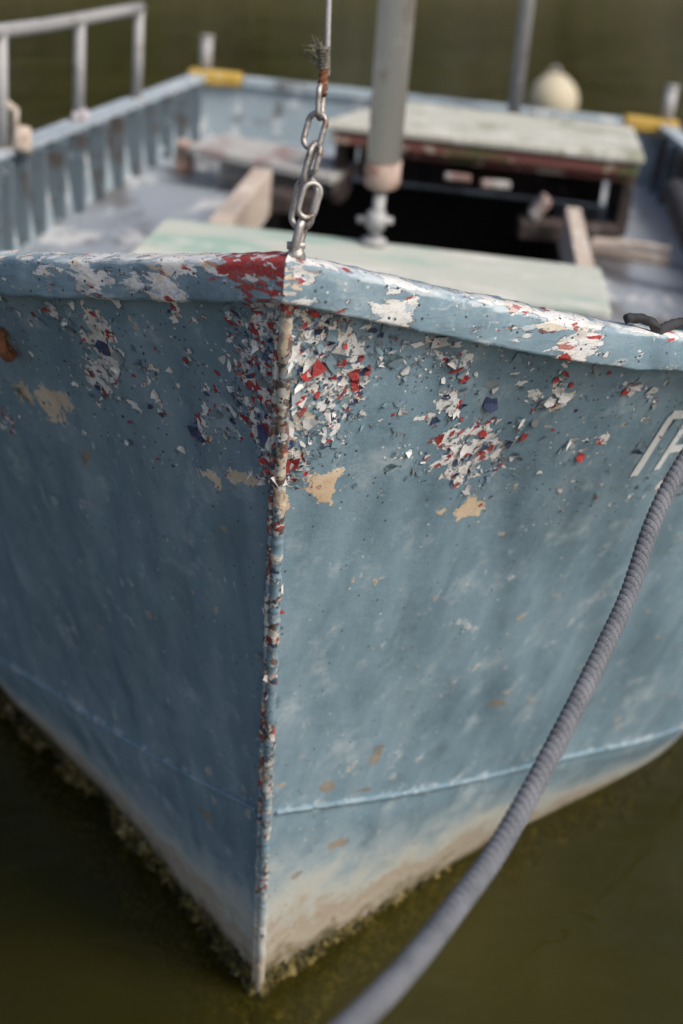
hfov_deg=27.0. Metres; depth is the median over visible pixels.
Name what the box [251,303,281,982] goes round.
stem weld
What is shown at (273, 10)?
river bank
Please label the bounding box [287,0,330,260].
bow chain
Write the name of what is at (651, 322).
gunwale lashing
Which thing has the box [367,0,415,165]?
mast
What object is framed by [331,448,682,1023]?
mooring rope
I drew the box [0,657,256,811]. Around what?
chine bead
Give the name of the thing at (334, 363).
paint flakes
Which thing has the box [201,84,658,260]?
transom
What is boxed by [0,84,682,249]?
bulwark ribs
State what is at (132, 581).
hull side
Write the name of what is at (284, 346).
stem bar
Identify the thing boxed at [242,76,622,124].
transom rail
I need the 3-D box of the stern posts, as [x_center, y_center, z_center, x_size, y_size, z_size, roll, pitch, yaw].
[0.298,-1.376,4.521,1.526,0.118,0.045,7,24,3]
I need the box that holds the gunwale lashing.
[623,313,682,334]
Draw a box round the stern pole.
[507,0,534,113]
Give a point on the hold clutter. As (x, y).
(539, 207)
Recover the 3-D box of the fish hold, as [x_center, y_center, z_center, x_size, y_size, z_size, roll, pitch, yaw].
[0.157,-0.513,3.711,0.760,0.419,1.200,7,24,3]
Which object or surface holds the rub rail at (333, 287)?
attached to the hull side at (432, 632)
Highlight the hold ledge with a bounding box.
[269,187,619,245]
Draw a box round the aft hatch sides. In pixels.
[331,110,635,235]
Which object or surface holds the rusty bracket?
on the deck
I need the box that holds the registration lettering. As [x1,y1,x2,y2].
[630,410,682,476]
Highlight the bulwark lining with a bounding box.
[1,121,202,250]
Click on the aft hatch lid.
(527, 133)
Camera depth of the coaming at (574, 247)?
3.34 m
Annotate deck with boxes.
[21,134,682,324]
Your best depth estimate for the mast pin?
2.98 m
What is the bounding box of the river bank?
[0,0,682,18]
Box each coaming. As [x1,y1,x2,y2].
[207,168,271,228]
[559,207,593,266]
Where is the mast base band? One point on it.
(382, 178)
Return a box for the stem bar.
[253,303,294,1023]
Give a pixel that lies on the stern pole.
(525, 17)
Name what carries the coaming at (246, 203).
on the deck
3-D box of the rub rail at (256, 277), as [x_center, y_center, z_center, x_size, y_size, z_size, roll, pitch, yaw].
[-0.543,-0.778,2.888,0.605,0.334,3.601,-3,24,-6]
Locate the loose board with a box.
[189,134,361,198]
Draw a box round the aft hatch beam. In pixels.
[331,131,638,182]
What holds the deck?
on the hull side at (432, 632)
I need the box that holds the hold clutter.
[444,172,550,220]
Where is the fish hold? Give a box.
[260,182,560,262]
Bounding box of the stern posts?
[199,34,679,120]
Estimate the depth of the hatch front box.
2.89 m
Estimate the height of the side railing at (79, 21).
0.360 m
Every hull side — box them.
[0,294,274,1023]
[264,308,682,1023]
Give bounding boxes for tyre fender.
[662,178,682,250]
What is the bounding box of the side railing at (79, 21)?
[0,2,145,149]
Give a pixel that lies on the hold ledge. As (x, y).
(545, 229)
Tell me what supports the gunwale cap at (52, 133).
on the hull side at (132, 581)
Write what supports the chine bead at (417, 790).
attached to the hull side at (432, 632)
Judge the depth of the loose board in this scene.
3.88 m
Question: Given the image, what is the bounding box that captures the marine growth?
[0,686,682,1023]
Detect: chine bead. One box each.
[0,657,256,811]
[274,724,682,814]
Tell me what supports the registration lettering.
attached to the hull side at (432, 632)
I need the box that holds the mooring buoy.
[528,66,577,111]
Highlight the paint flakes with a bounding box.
[0,295,682,807]
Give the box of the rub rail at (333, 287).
[283,134,682,372]
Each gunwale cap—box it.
[0,74,205,159]
[659,125,682,149]
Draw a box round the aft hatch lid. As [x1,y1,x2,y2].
[321,102,644,164]
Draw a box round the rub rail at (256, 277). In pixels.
[0,83,287,303]
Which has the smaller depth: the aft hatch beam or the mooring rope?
the mooring rope
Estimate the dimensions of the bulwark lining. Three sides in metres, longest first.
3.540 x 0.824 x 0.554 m
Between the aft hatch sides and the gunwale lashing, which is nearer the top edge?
the aft hatch sides
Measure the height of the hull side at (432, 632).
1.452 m
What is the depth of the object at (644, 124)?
4.54 m
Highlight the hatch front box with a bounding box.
[131,218,610,319]
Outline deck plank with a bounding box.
[590,237,670,265]
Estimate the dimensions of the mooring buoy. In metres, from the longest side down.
0.384 x 0.330 x 0.330 m
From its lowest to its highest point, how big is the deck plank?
0.028 m
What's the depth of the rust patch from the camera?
1.56 m
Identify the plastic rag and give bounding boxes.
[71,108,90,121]
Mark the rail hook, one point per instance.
(20, 139)
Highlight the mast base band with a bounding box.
[364,156,401,191]
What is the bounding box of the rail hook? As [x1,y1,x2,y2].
[8,100,31,153]
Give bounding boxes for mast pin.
[357,191,392,247]
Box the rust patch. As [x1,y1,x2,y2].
[0,327,17,361]
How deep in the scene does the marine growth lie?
2.18 m
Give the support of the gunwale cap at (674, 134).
on the rub rail at (333, 287)
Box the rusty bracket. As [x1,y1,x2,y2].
[174,138,194,174]

